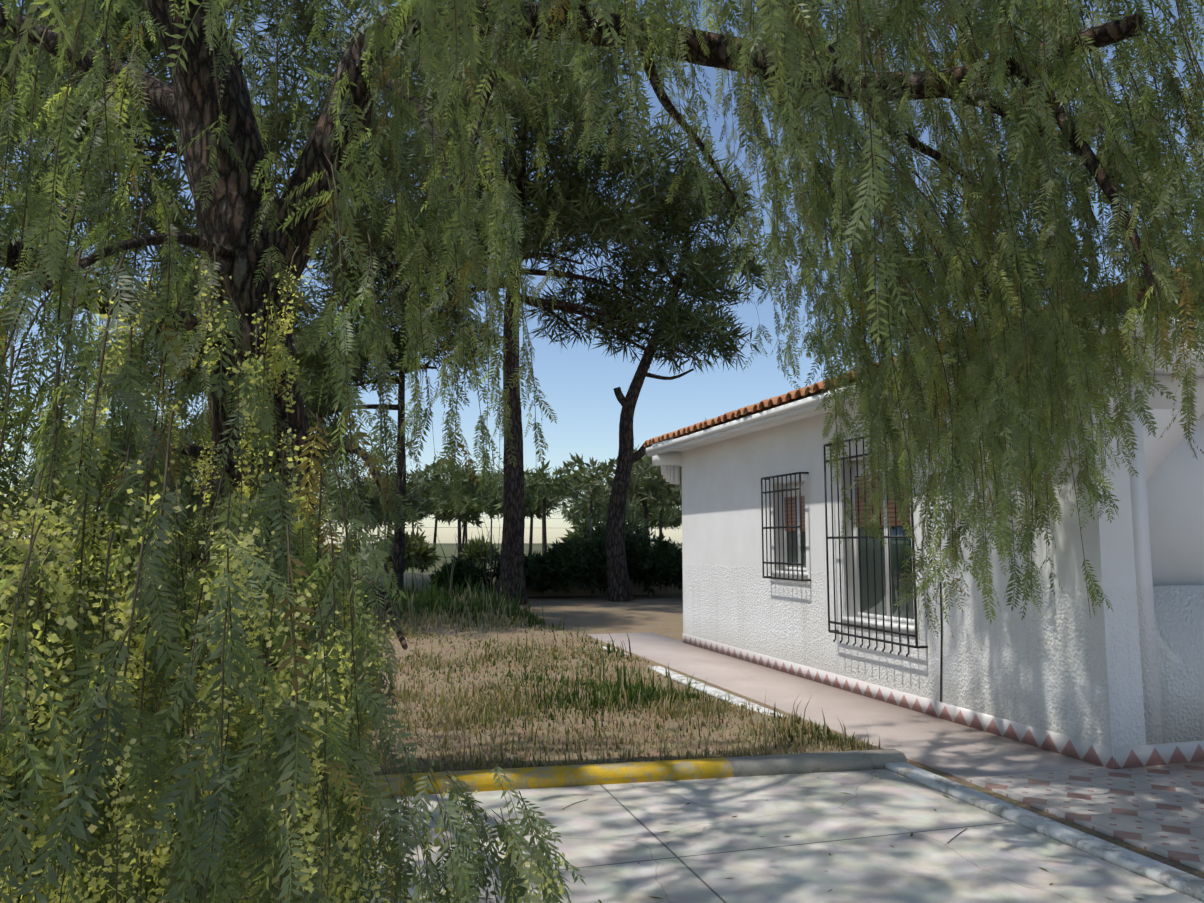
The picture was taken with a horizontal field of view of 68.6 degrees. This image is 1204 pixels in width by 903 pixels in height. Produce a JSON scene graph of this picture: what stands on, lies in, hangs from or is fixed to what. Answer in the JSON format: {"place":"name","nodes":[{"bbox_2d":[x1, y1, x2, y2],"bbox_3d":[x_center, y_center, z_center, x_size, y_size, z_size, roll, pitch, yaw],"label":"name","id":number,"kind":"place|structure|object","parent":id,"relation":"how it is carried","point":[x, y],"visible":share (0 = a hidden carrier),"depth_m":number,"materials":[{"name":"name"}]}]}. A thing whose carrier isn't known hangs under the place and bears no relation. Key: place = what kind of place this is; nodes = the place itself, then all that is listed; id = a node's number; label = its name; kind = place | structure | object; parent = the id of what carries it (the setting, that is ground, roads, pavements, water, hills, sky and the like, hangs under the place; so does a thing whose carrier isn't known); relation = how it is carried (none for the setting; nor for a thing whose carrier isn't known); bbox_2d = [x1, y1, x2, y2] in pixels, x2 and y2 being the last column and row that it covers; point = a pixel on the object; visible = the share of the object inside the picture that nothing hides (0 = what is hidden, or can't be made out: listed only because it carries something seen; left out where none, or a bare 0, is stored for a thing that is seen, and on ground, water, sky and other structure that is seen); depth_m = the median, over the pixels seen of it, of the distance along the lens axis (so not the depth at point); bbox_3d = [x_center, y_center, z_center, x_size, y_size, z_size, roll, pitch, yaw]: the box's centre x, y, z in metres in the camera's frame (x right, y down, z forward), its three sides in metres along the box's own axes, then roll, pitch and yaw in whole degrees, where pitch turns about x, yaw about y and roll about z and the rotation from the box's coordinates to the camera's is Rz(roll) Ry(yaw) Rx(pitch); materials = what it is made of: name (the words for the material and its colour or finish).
{"place":"outdoors","nodes":[
{"label":"outdoors","id":0,"kind":"place"},
{"bbox_2d":[8,536,882,779],"bbox_3d":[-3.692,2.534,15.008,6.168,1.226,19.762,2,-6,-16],"label":"garden grass","id":1,"kind":"structure","parent":0,"point":[426,604],"depth_m":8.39,"materials":[{"name":"plant"}]},
{"bbox_2d":[11,403,705,595],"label":"tree","id":2,"kind":"object","parent":1,"relation":"on","point":[648,563],"depth_m":35.77,"materials":[{"name":"green plant"}]},
{"bbox_2d":[66,50,722,618],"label":"tree trunks","id":3,"kind":"object","parent":1,"relation":"on","point":[512,558],"visible":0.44,"depth_m":23.76,"materials":[{"name":"brown plant"}]},
{"bbox_2d":[0,0,770,434],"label":"pine needle crowns","id":4,"kind":"object","parent":3,"relation":"attached to","point":[692,326],"visible":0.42,"depth_m":22.43,"materials":[{"name":"green plant"}]},
{"bbox_2d":[0,0,1203,902],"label":"pepper tree","id":5,"kind":"object","parent":1,"relation":"on","point":[177,855],"depth_m":3.86,"materials":[{"name":"green plant"}]},
{"bbox_2d":[0,0,1203,542],"label":"sky","id":6,"kind":"structure","parent":0,"point":[578,383],"materials":[{"name":"blue"}]},
{"bbox_2d":[15,543,1203,878],"bbox_3d":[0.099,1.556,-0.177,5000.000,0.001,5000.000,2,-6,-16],"label":"ground","id":7,"kind":"structure","parent":0,"point":[639,613],"depth_m":18.11,"materials":[{"name":"soil"}]},
{"bbox_2d":[7,572,682,602],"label":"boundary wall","id":8,"kind":"structure","parent":7,"relation":"on","point":[636,588],"depth_m":26.04,"materials":[{"name":"white paint"}]},
{"bbox_2d":[18,515,681,571],"bbox_3d":[-3.218,2.716,25.637,48.043,1.600,0.050,2,-6,-16],"label":"fence on wall","id":9,"kind":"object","parent":8,"relation":"on","point":[490,562],"visible":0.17,"depth_m":25.64,"materials":[{"name":"grey metal"}]},
{"bbox_2d":[197,757,732,801],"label":"yellow kerb","id":10,"kind":"structure","parent":7,"relation":"on","point":[598,774],"depth_m":5.74,"materials":[{"name":"paint"}]},
{"bbox_2d":[454,518,499,593],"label":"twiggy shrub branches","id":11,"kind":"object","parent":7,"relation":"on","point":[495,566],"visible":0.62,"depth_m":24.69,"materials":[{"name":"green plant"}]},
{"bbox_2d":[603,647,1203,901],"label":"kerb","id":12,"kind":"structure","parent":7,"relation":"on","point":[1185,883],"depth_m":5.60,"materials":[{"name":"grey concrete"}]},
{"bbox_2d":[646,311,1203,747],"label":"house walls","id":13,"kind":"structure","parent":7,"relation":"on","point":[1128,670],"depth_m":7.06,"materials":[{"name":"white paint"}]},
{"bbox_2d":[761,472,810,580],"bbox_3d":[2.205,0.908,10.626,0.126,1.252,1.002,2,-6,-16],"label":"grille window","id":14,"kind":"structure","parent":13,"relation":"attached to","point":[782,526],"depth_m":10.56,"materials":[{"name":"black metal"}]},
{"bbox_2d":[772,481,807,576],"bbox_3d":[2.330,0.933,10.670,0.220,1.130,0.880,2,-6,-16],"label":"window frame","id":15,"kind":"object","parent":13,"relation":"attached to","point":[805,574],"visible":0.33,"depth_m":10.72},
{"bbox_2d":[784,495,804,530],"bbox_3d":[2.387,0.751,10.706,0.016,0.420,0.700,2,-6,-16],"label":"shutter window","id":16,"kind":"structure","parent":15,"relation":"in","point":[793,512],"depth_m":10.82,"materials":[{"name":"brown wood"}]},
{"bbox_2d":[787,531,805,567],"bbox_3d":[2.407,0.970,10.689,0.008,0.860,0.700,2,-6,-16],"label":"window glass","id":17,"kind":"object","parent":15,"relation":"in","point":[794,547],"visible":0.07,"depth_m":10.81,"materials":[{"name":"glass"}]},
{"bbox_2d":[823,428,927,656],"bbox_3d":[2.699,0.903,8.876,0.148,2.121,1.542,2,-6,-16],"label":"grille window","id":18,"kind":"structure","parent":13,"relation":"attached to","point":[876,629],"depth_m":8.90,"materials":[{"name":"black metal"}]},
{"bbox_2d":[840,452,914,632],"bbox_3d":[2.831,0.899,8.936,0.220,1.720,1.280,2,-6,-16],"label":"window frame","id":19,"kind":"object","parent":13,"relation":"attached to","point":[895,623],"visible":0.35,"depth_m":9.02,"materials":[{"name":"white paint"}]},
{"bbox_2d":[854,471,910,526],"bbox_3d":[2.889,0.488,8.995,0.016,0.550,1.100,2,-6,-16],"label":"shutter window","id":20,"kind":"structure","parent":19,"relation":"in","point":[891,507],"depth_m":9.15,"materials":[{"name":"brown wood"}]},
{"bbox_2d":[858,526,913,618],"bbox_3d":[2.908,0.937,8.954,0.008,1.450,1.100,2,-6,-16],"label":"window glass","id":21,"kind":"object","parent":19,"relation":"in","point":[900,532],"visible":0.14,"depth_m":9.03,"materials":[{"name":"glass"}]},
{"bbox_2d":[643,269,1203,446],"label":"roof tiles","id":22,"kind":"object","parent":13,"relation":"on","point":[778,401],"visible":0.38,"depth_m":10.41,"materials":[{"name":"ceramic"}]},
{"bbox_2d":[940,583,941,701],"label":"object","id":23,"kind":"structure","parent":13,"relation":"attached to","point":[941,648],"depth_m":7.85,"materials":[{"name":"black"}]},
{"bbox_2d":[682,633,1203,768],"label":"skirting trim","id":24,"kind":"structure","parent":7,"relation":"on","point":[1140,755],"depth_m":7.20,"materials":[{"name":"tile"}]},
{"bbox_2d":[162,769,1203,902],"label":"driveway pavement","id":25,"kind":"structure","parent":0,"point":[700,851],"depth_m":4.55,"materials":[{"name":"concrete"}]},
{"bbox_2d":[315,799,966,900],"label":"fallen twigs","id":26,"kind":"object","parent":25,"relation":"on","point":[587,799],"visible":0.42,"depth_m":4.74,"materials":[{"name":"brown wood"}]},
{"bbox_2d":[444,775,1144,902],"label":"fallen leaf litter","id":27,"kind":"object","parent":25,"relation":"on","point":[911,834],"visible":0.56,"depth_m":4.26,"materials":[{"name":"brown plant"}]},
{"bbox_2d":[586,632,1103,780],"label":"walkway pavement","id":28,"kind":"structure","parent":0,"point":[960,751],"depth_m":7.88,"materials":[{"name":"concrete"}]},
{"bbox_2d":[966,761,1203,871],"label":"tiled pavement","id":29,"kind":"structure","parent":0,"point":[1157,809],"depth_m":5.36,"materials":[{"name":"grey tile"}]}
]}

